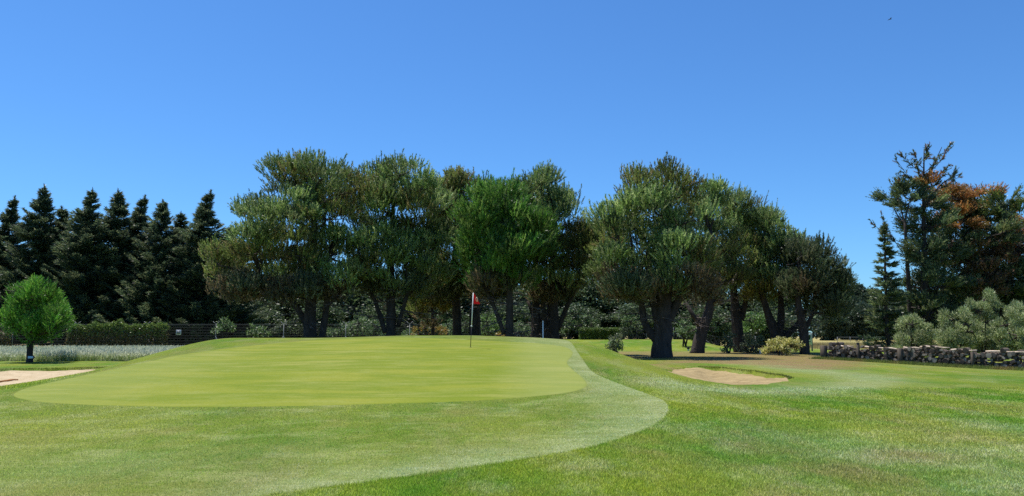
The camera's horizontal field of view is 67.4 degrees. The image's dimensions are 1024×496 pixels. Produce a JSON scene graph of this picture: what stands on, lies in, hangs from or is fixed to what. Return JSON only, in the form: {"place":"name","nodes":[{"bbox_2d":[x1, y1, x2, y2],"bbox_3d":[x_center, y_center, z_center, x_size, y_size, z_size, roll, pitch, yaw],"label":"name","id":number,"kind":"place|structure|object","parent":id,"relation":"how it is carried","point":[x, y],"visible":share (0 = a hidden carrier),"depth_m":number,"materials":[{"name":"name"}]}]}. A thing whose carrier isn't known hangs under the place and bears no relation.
{"place":"outdoors","nodes":[
{"label":"outdoors","id":0,"kind":"place"},
{"bbox_2d":[0,344,182,360],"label":"tall grass","id":1,"kind":"structure","parent":0,"point":[59,352],"depth_m":49.80,"materials":[{"name":"plant"}]},
{"bbox_2d":[0,336,1023,495],"bbox_3d":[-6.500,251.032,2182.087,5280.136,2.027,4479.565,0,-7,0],"label":"ground","id":2,"kind":"structure","parent":0,"point":[634,355],"depth_m":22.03,"materials":[{"name":"plant"}]},
{"bbox_2d":[0,331,12,346],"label":"dry hedge","id":3,"kind":"object","parent":2,"relation":"on","point":[3,342],"visible":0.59,"depth_m":82.72,"materials":[{"name":"green plant"}]},
{"bbox_2d":[0,218,13,323],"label":"cypress tree","id":4,"kind":"object","parent":2,"relation":"on","point":[1,290],"visible":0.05,"depth_m":93.76,"materials":[{"name":"green plant"}]},
{"bbox_2d":[0,194,34,345],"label":"cypress tree","id":5,"kind":"object","parent":2,"relation":"on","point":[10,217],"visible":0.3,"depth_m":96.69,"materials":[{"name":"green plant"}]},
{"bbox_2d":[0,183,72,345],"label":"spruce tree","id":6,"kind":"object","parent":2,"relation":"on","point":[34,224],"visible":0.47,"depth_m":92.98,"materials":[{"name":"green plant"}]},
{"bbox_2d":[0,273,77,361],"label":"broadleaf tree","id":7,"kind":"object","parent":2,"relation":"on","point":[43,313],"visible":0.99,"depth_m":46.35,"materials":[{"name":"green plant"}]},
{"bbox_2d":[0,206,88,345],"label":"conifer tree","id":8,"kind":"object","parent":2,"relation":"on","point":[62,214],"visible":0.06,"depth_m":94.73,"materials":[{"name":"green plant"}]},
{"bbox_2d":[0,369,94,385],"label":"bunker sand","id":9,"kind":"structure","parent":2,"relation":"on","point":[24,376],"depth_m":36.23,"materials":[{"name":"sand"}]},
{"bbox_2d":[6,366,106,368],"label":"lip grass","id":10,"kind":"structure","parent":2,"relation":"on","point":[57,367],"depth_m":38.41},
{"bbox_2d":[17,187,128,344],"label":"spruce tree","id":11,"kind":"object","parent":2,"relation":"on","point":[84,225],"visible":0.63,"depth_m":91.89,"materials":[{"name":"green plant"}]},
{"bbox_2d":[58,189,145,345],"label":"spruce tree","id":12,"kind":"object","parent":2,"relation":"on","point":[117,211],"visible":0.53,"depth_m":93.23,"materials":[{"name":"green plant"}]},
{"bbox_2d":[64,318,170,346],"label":"ivy hedge","id":13,"kind":"object","parent":2,"relation":"on","point":[100,327],"visible":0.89,"depth_m":82.73,"materials":[{"name":"green plant"}]},
{"bbox_2d":[93,194,156,345],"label":"cypress tree","id":14,"kind":"object","parent":2,"relation":"on","point":[138,215],"visible":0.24,"depth_m":96.39,"materials":[{"name":"green plant"}]},
{"bbox_2d":[93,199,205,345],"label":"spruce tree","id":15,"kind":"object","parent":2,"relation":"on","point":[159,242],"visible":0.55,"depth_m":91.71,"materials":[{"name":"green plant"}]},
{"bbox_2d":[119,211,204,344],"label":"conifer tree","id":16,"kind":"object","parent":2,"relation":"on","point":[180,221],"visible":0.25,"depth_m":92.94,"materials":[{"name":"green plant"}]},
{"bbox_2d":[135,189,257,345],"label":"spruce tree","id":17,"kind":"object","parent":2,"relation":"on","point":[203,219],"visible":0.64,"depth_m":91.33,"materials":[{"name":"green plant"}]},
{"bbox_2d":[210,316,236,338],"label":"wild shrub","id":18,"kind":"object","parent":2,"relation":"on","point":[223,321],"visible":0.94,"depth_m":83.46,"materials":[{"name":"green plant"}]},
{"bbox_2d":[173,226,283,341],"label":"spruce tree","id":19,"kind":"object","parent":2,"relation":"on","point":[260,310],"visible":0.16,"depth_m":92.75,"materials":[{"name":"green plant"}]},
{"bbox_2d":[246,323,271,337],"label":"wild shrub","id":20,"kind":"object","parent":2,"relation":"on","point":[255,332],"visible":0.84,"depth_m":82.96,"materials":[{"name":"green plant"}]},
{"bbox_2d":[240,297,294,337],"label":"broadleaf tree","id":21,"kind":"object","parent":2,"relation":"on","point":[274,320],"visible":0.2,"depth_m":104.97,"materials":[{"name":"green plant"}]},
{"bbox_2d":[0,321,541,344],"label":"wire fence","id":22,"kind":"object","parent":2,"relation":"on","point":[283,335],"visible":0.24,"depth_m":84.45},
{"bbox_2d":[197,146,371,337],"bbox_3d":[-18.488,0.378,63.090,15.059,17.419,12.265,0,-7,0],"label":"pine tree","id":23,"kind":"object","parent":2,"relation":"on","point":[289,278],"visible":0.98,"depth_m":60.48,"materials":[{"name":"green plant"}]},
{"bbox_2d":[264,297,304,337],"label":"broadleaf tree","id":24,"kind":"object","parent":2,"relation":"on","point":[283,307],"visible":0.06,"depth_m":115.65,"materials":[{"name":"green plant"}]},
{"bbox_2d":[14,337,586,406],"bbox_3d":[-5.232,3.728,25.415,14.935,1.509,16.937,0,-7,0],"label":"putting green","id":25,"kind":"object","parent":2,"relation":"on","point":[386,370],"visible":1,"depth_m":21.58,"materials":[{"name":"plant"}]},
{"bbox_2d":[470,293,479,346],"bbox_3d":[-1.402,2.737,28.666,0.409,2.131,0.120,0,-7,0],"label":"golf flag","id":26,"kind":"object","parent":25,"relation":"on","point":[476,301],"visible":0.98,"depth_m":28.73,"materials":[{"name":"red metal"}]},
{"bbox_2d":[285,298,349,337],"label":"broadleaf tree","id":27,"kind":"object","parent":2,"relation":"on","point":[335,316],"visible":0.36,"depth_m":105.22,"materials":[{"name":"green plant"}]},
{"bbox_2d":[286,277,360,337],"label":"broadleaf tree","id":28,"kind":"object","parent":2,"relation":"on","point":[322,299],"visible":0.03,"depth_m":114.11,"materials":[{"name":"green plant"}]},
{"bbox_2d":[0,335,668,495],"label":"mown fringe","id":29,"kind":"object","parent":2,"relation":"on","point":[575,360],"visible":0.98,"depth_m":12.12,"materials":[{"name":"plant"}]},
{"bbox_2d":[326,322,350,337],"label":"wild shrub","id":30,"kind":"object","parent":2,"relation":"on","point":[339,331],"visible":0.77,"depth_m":91.31,"materials":[{"name":"green plant"}]},
{"bbox_2d":[331,279,385,336],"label":"broadleaf tree","id":31,"kind":"object","parent":2,"relation":"on","point":[349,299],"visible":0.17,"depth_m":111.56,"materials":[{"name":"green plant"}]},
{"bbox_2d":[344,312,374,336],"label":"wild shrub","id":32,"kind":"object","parent":2,"relation":"on","point":[352,331],"visible":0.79,"depth_m":91.30,"materials":[{"name":"green plant"}]},
{"bbox_2d":[361,317,385,336],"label":"wild shrub","id":33,"kind":"object","parent":2,"relation":"on","point":[374,323],"visible":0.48,"depth_m":91.00,"materials":[{"name":"green plant"}]},
{"bbox_2d":[353,301,417,336],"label":"broadleaf tree","id":34,"kind":"object","parent":2,"relation":"on","point":[373,312],"visible":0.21,"depth_m":106.72,"materials":[{"name":"green plant"}]},
{"bbox_2d":[354,292,417,336],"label":"broadleaf tree","id":35,"kind":"object","parent":2,"relation":"on","point":[396,302],"visible":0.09,"depth_m":110.65,"materials":[{"name":"green plant"}]},
{"bbox_2d":[343,148,460,335],"bbox_3d":[-9.220,0.246,63.853,10.439,17.753,9.779,0,-7,0],"label":"pine tree","id":36,"kind":"object","parent":2,"relation":"on","point":[384,183],"visible":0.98,"depth_m":62.65,"materials":[{"name":"green plant"}]},
{"bbox_2d":[401,328,416,334],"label":"wild shrub","id":37,"kind":"object","parent":2,"relation":"on","point":[406,332],"visible":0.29,"depth_m":86.98,"materials":[{"name":"green plant"}]},
{"bbox_2d":[384,276,462,334],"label":"broadleaf tree","id":38,"kind":"object","parent":2,"relation":"on","point":[414,321],"visible":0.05,"depth_m":110.55,"materials":[{"name":"green plant"}]},
{"bbox_2d":[406,296,451,334],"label":"young pine","id":39,"kind":"object","parent":2,"relation":"on","point":[418,306],"visible":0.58,"depth_m":70.50,"materials":[{"name":"green plant"}]},
{"bbox_2d":[411,322,447,334],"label":"amber bush","id":40,"kind":"object","parent":2,"relation":"on","point":[441,329],"visible":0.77,"depth_m":77.32,"materials":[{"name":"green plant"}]},
{"bbox_2d":[415,299,480,334],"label":"broadleaf tree","id":41,"kind":"object","parent":2,"relation":"on","point":[444,317],"visible":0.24,"depth_m":104.12,"materials":[{"name":"green plant"}]},
{"bbox_2d":[440,319,463,334],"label":"wild shrub","id":42,"kind":"object","parent":2,"relation":"on","point":[449,330],"visible":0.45,"depth_m":91.31,"materials":[{"name":"green plant"}]},
{"bbox_2d":[413,165,501,335],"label":"pine tree","id":43,"kind":"object","parent":2,"relation":"on","point":[456,178],"visible":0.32,"depth_m":68.39,"materials":[{"name":"green plant"}]},
{"bbox_2d":[429,279,505,335],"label":"broadleaf tree","id":44,"kind":"object","parent":2,"relation":"on","point":[465,303],"visible":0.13,"depth_m":109.61,"materials":[{"name":"green plant"}]},
{"bbox_2d":[480,314,505,335],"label":"leafy bush","id":45,"kind":"object","parent":2,"relation":"on","point":[490,327],"visible":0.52,"depth_m":78.79,"materials":[{"name":"green plant"}]},
{"bbox_2d":[445,168,566,336],"bbox_3d":[-0.442,1.053,60.169,9.730,15.323,9.348,0,-7,0],"label":"pine tree","id":46,"kind":"object","parent":2,"relation":"on","point":[506,234],"visible":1,"depth_m":58.77,"materials":[{"name":"green plant"}]},
{"bbox_2d":[480,300,531,336],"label":"broadleaf tree","id":47,"kind":"object","parent":2,"relation":"on","point":[517,317],"visible":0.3,"depth_m":105.06,"materials":[{"name":"green plant"}]},
{"bbox_2d":[514,320,530,336],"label":"wild shrub","id":48,"kind":"object","parent":2,"relation":"on","point":[519,328],"visible":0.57,"depth_m":91.34,"materials":[{"name":"green plant"}]},
{"bbox_2d":[503,283,546,337],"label":"broadleaf tree","id":49,"kind":"object","parent":2,"relation":"on","point":[522,292],"visible":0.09,"depth_m":117.01,"materials":[{"name":"green plant"}]},
{"bbox_2d":[511,159,619,338],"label":"pine tree","id":50,"kind":"object","parent":2,"relation":"on","point":[575,237],"visible":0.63,"depth_m":65.03,"materials":[{"name":"green plant"}]},
{"bbox_2d":[539,290,595,338],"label":"broadleaf tree","id":51,"kind":"object","parent":2,"relation":"on","point":[576,300],"visible":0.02,"depth_m":114.91,"materials":[{"name":"green plant"}]},
{"bbox_2d":[559,315,578,338],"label":"wild shrub","id":52,"kind":"object","parent":2,"relation":"on","point":[566,329],"visible":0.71,"depth_m":103.28,"materials":[{"name":"green plant"}]},
{"bbox_2d":[558,302,609,338],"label":"broadleaf tree","id":53,"kind":"object","parent":2,"relation":"on","point":[575,309],"visible":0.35,"depth_m":106.20,"materials":[{"name":"green plant"}]},
{"bbox_2d":[570,312,599,337],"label":"wild shrub","id":54,"kind":"object","parent":2,"relation":"on","point":[581,319],"visible":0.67,"depth_m":103.21,"materials":[{"name":"green plant"}]},
{"bbox_2d":[558,278,621,338],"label":"broadleaf tree","id":55,"kind":"object","parent":2,"relation":"on","point":[590,291],"visible":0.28,"depth_m":112.75,"materials":[{"name":"green plant"}]},
{"bbox_2d":[578,326,620,339],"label":"trimmed hedge","id":56,"kind":"object","parent":2,"relation":"on","point":[594,333],"visible":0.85,"depth_m":98.86,"materials":[{"name":"green plant"}]},
{"bbox_2d":[604,332,623,352],"bbox_3d":[6.132,6.012,45.445,1.124,2.105,1.437,5,-8,-39],"label":"bank shrub","id":57,"kind":"object","parent":2,"relation":"on","point":[613,344],"visible":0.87,"depth_m":45.36,"materials":[{"name":"green plant"}]},
{"bbox_2d":[592,295,643,338],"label":"broadleaf tree","id":58,"kind":"object","parent":2,"relation":"on","point":[613,304],"visible":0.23,"depth_m":111.89,"materials":[{"name":"green plant"}]},
{"bbox_2d":[618,315,642,338],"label":"wild shrub","id":59,"kind":"object","parent":2,"relation":"on","point":[628,324],"visible":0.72,"depth_m":102.48,"materials":[{"name":"green plant"}]},
{"bbox_2d":[605,302,675,338],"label":"broadleaf tree","id":60,"kind":"object","parent":2,"relation":"on","point":[623,308],"visible":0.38,"depth_m":104.53,"materials":[{"name":"green plant"}]},
{"bbox_2d":[622,293,681,338],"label":"broadleaf tree","id":61,"kind":"object","parent":2,"relation":"on","point":[647,303],"visible":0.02,"depth_m":110.44,"materials":[{"name":"green plant"}]},
{"bbox_2d":[581,152,736,357],"bbox_3d":[11.088,0.705,58.352,12.120,15.663,11.631,0,-7,0],"label":"pine tree","id":62,"kind":"object","parent":2,"relation":"on","point":[658,280],"visible":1,"depth_m":56.37,"materials":[{"name":"green plant"}]},
{"bbox_2d":[672,319,695,346],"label":"wild shrub","id":63,"kind":"object","parent":2,"relation":"on","point":[685,328],"visible":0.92,"depth_m":87.22,"materials":[{"name":"green plant"}]},
{"bbox_2d":[619,328,755,345],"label":"fence","id":64,"kind":"object","parent":2,"relation":"on","point":[673,333],"visible":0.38,"depth_m":101.33,"materials":[{"name":"metal"}]},
{"bbox_2d":[684,326,696,342],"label":"wild shrub","id":65,"kind":"object","parent":2,"relation":"on","point":[691,332],"visible":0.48,"depth_m":86.93,"materials":[{"name":"green plant"}]},
{"bbox_2d":[672,294,720,339],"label":"broadleaf tree","id":66,"kind":"object","parent":2,"relation":"on","point":[681,311],"visible":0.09,"depth_m":109.51,"materials":[{"name":"green plant"}]},
{"bbox_2d":[674,303,731,344],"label":"broadleaf tree","id":67,"kind":"object","parent":2,"relation":"on","point":[715,314],"visible":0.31,"depth_m":104.80,"materials":[{"name":"green plant"}]},
{"bbox_2d":[692,289,742,345],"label":"broadleaf tree","id":68,"kind":"object","parent":2,"relation":"on","point":[728,302],"visible":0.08,"depth_m":117.38,"materials":[{"name":"green plant"}]},
{"bbox_2d":[680,173,757,352],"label":"pine tree","id":69,"kind":"object","parent":2,"relation":"on","point":[729,267],"visible":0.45,"depth_m":72.54,"materials":[{"name":"green plant"}]},
{"bbox_2d":[707,313,730,345],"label":"wild shrub","id":70,"kind":"object","parent":2,"relation":"on","point":[715,323],"visible":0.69,"depth_m":103.20,"materials":[{"name":"green plant"}]},
{"bbox_2d":[668,367,787,384],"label":"bunker sand","id":71,"kind":"structure","parent":2,"relation":"on","point":[724,377],"depth_m":33.60,"materials":[{"name":"sand"}]},
{"bbox_2d":[720,332,737,352],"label":"dark shrub","id":72,"kind":"object","parent":2,"relation":"on","point":[729,340],"visible":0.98,"depth_m":72.32,"materials":[{"name":"green plant"}]},
{"bbox_2d":[702,366,793,378],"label":"lip grass","id":73,"kind":"structure","parent":2,"relation":"on","point":[786,376],"depth_m":33.98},
{"bbox_2d":[738,332,758,352],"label":"dark shrub","id":74,"kind":"object","parent":2,"relation":"on","point":[746,346],"visible":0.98,"depth_m":73.13,"materials":[{"name":"green plant"}]},
{"bbox_2d":[721,288,776,341],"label":"broadleaf tree","id":75,"kind":"object","parent":2,"relation":"on","point":[755,304],"visible":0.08,"depth_m":115.73,"materials":[{"name":"green plant"}]},
{"bbox_2d":[715,181,787,351],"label":"pine tree","id":76,"kind":"object","parent":2,"relation":"on","point":[736,207],"visible":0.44,"depth_m":76.27,"materials":[{"name":"green plant"}]},
{"bbox_2d":[742,310,766,347],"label":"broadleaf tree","id":77,"kind":"object","parent":2,"relation":"on","point":[756,324],"visible":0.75,"depth_m":91.02,"materials":[{"name":"green plant"}]},
{"bbox_2d":[749,334,768,352],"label":"dark shrub","id":78,"kind":"object","parent":2,"relation":"on","point":[761,338],"visible":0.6,"depth_m":74.17,"materials":[{"name":"green plant"}]},
{"bbox_2d":[736,201,811,352],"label":"pine tree","id":79,"kind":"object","parent":2,"relation":"on","point":[762,289],"visible":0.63,"depth_m":74.50,"materials":[{"name":"green plant"}]},
{"bbox_2d":[742,306,806,347],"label":"broadleaf tree","id":80,"kind":"object","parent":2,"relation":"on","point":[766,336],"visible":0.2,"depth_m":105.49,"materials":[{"name":"green plant"}]},
{"bbox_2d":[739,290,821,340],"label":"broadleaf tree","id":81,"kind":"object","parent":2,"relation":"on","point":[788,306],"visible":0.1,"depth_m":114.94,"materials":[{"name":"green plant"}]},
{"bbox_2d":[760,336,804,355],"bbox_3d":[22.868,8.407,65.068,3.728,2.010,2.095,2,-7,-16],"label":"golden shrub","id":82,"kind":"object","parent":2,"relation":"on","point":[782,343],"visible":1,"depth_m":64.83,"materials":[{"name":"yellow plant"}]},
{"bbox_2d":[771,228,858,353],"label":"pine tree","id":83,"kind":"object","parent":2,"relation":"on","point":[825,281],"visible":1,"depth_m":70.86,"materials":[{"name":"green plant"}]},
{"bbox_2d":[820,345,826,356],"bbox_3d":[22.255,7.502,54.828,0.324,1.080,0.360,4,-8,-32],"label":"wooden post","id":84,"kind":"object","parent":2,"relation":"on","point":[823,350],"visible":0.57,"depth_m":54.72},
{"bbox_2d":[806,302,842,339],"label":"distant tree","id":85,"kind":"object","parent":2,"relation":"on","point":[821,337],"visible":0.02,"depth_m":277.94,"materials":[{"name":"green plant"}]},
{"bbox_2d":[816,309,851,340],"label":"distant tree","id":86,"kind":"object","parent":2,"relation":"on","point":[834,330],"visible":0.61,"depth_m":268.33,"materials":[{"name":"green plant"}]},
{"bbox_2d":[856,341,859,358],"bbox_3d":[23.692,7.105,52.536,0.208,1.485,0.216,4,-8,-32],"label":"wooden post","id":87,"kind":"object","parent":2,"relation":"on","point":[858,349],"visible":0.78,"depth_m":52.50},
{"bbox_2d":[842,282,874,339],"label":"distant tree","id":88,"kind":"object","parent":2,"relation":"on","point":[860,289],"visible":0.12,"depth_m":312.11,"materials":[{"name":"green plant"}]},
{"bbox_2d":[848,299,880,340],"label":"distant tree","id":89,"kind":"object","parent":2,"relation":"on","point":[858,326],"visible":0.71,"depth_m":269.06,"materials":[{"name":"green plant"}]},
{"bbox_2d":[850,285,882,338],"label":"distant tree","id":90,"kind":"object","parent":2,"relation":"on","point":[864,294],"visible":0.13,"depth_m":308.38,"materials":[{"name":"green plant"}]},
{"bbox_2d":[871,296,884,336],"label":"distant tree","id":91,"kind":"object","parent":2,"relation":"on","point":[882,333],"visible":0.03,"depth_m":301.85,"materials":[{"name":"green plant"}]},
{"bbox_2d":[857,220,915,346],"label":"slender conifer","id":92,"kind":"object","parent":2,"relation":"on","point":[886,315],"visible":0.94,"depth_m":71.71,"materials":[{"name":"green plant"}]},
{"bbox_2d":[879,306,906,340],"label":"distant tree","id":93,"kind":"object","parent":2,"relation":"on","point":[893,308],"visible":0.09,"depth_m":269.83,"materials":[{"name":"green plant"}]},
{"bbox_2d":[879,287,906,333],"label":"distant tree","id":94,"kind":"object","parent":2,"relation":"on","point":[899,289],"visible":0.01,"depth_m":298.24,"materials":[{"name":"green plant"}]},
{"bbox_2d":[897,348,902,361],"bbox_3d":[25.271,7.084,49.971,0.234,1.120,0.260,4,-8,-32],"label":"wooden post","id":95,"kind":"object","parent":2,"relation":"on","point":[900,354],"visible":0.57,"depth_m":49.90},
{"bbox_2d":[791,341,1019,348],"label":"dry grass","id":96,"kind":"structure","parent":2,"relation":"on","point":[816,345],"depth_m":109.75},
{"bbox_2d":[888,313,936,357],"bbox_3d":[28.687,6.543,55.116,3.561,3.998,3.137,5,-8,-35],"label":"olive tree","id":97,"kind":"object","parent":2,"relation":"on","point":[919,337],"visible":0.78,"depth_m":55.13,"materials":[{"name":"green plant"}]},
{"bbox_2d":[808,355,1023,370],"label":"weeds","id":98,"kind":"object","parent":2,"relation":"on","point":[958,365],"visible":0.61,"depth_m":48.07,"materials":[{"name":"green plant"}]},
{"bbox_2d":[865,141,981,345],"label":"conifer tree","id":99,"kind":"object","parent":2,"relation":"on","point":[931,274],"visible":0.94,"depth_m":73.97,"materials":[{"name":"green plant"}]},
{"bbox_2d":[932,304,983,357],"bbox_3d":[30.924,6.179,53.773,3.442,4.445,3.619,0,-7,0],"label":"olive tree","id":100,"kind":"object","parent":2,"relation":"on","point":[950,336],"visible":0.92,"depth_m":53.02,"materials":[{"name":"green plant"}]},
{"bbox_2d":[915,179,1023,352],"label":"conifer tree","id":101,"kind":"object","parent":2,"relation":"on","point":[1004,240],"visible":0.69,"depth_m":74.92,"materials":[{"name":"green plant"}]},
{"bbox_2d":[970,352,974,365],"bbox_3d":[27.666,6.777,46.113,0.135,1.080,0.150,4,-8,-32],"label":"wooden post","id":102,"kind":"object","parent":2,"relation":"on","point":[972,359],"visible":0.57,"depth_m":46.08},
{"bbox_2d":[964,287,1009,352],"bbox_3d":[33.354,5.592,54.604,3.242,5.772,3.417,0,-7,0],"label":"olive tree","id":103,"kind":"object","parent":2,"relation":"on","point":[989,300],"visible":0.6,"depth_m":54.03,"materials":[{"name":"green plant"}]},
{"bbox_2d":[986,299,1023,364],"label":"olive tree","id":104,"kind":"object","parent":2,"relation":"on","point":[1012,339],"visible":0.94,"depth_m":49.77,"materials":[{"name":"green plant"}]},
{"bbox_2d":[0,0,1023,335],"label":"sky","id":105,"kind":"structure","parent":0,"point":[810,104],"materials":[{"name":"blue"}]},
{"bbox_2d":[809,333,812,350],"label":"signboard","id":106,"kind":"object","parent":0,"point":[810,339],"visible":0.34,"depth_m":82.38,"materials":[{"name":"grey paint"}]},
{"bbox_3d":[28.316,6.487,45.700,0.475,0.167,0.248,4,8,-32],"label":"log","id":107,"kind":"object","parent":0,"visible":0},
{"bbox_3d":[28.356,6.292,45.657,0.567,0.200,0.243,4,-36,-30],"label":"log","id":108,"kind":"object","parent":107,"relation":"on","visible":0},
{"bbox_2d":[985,350,1023,352],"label":"branch pole","id":109,"kind":"object","parent":108,"relation":"on","point":[1005,351],"visible":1,"depth_m":45.02,"materials":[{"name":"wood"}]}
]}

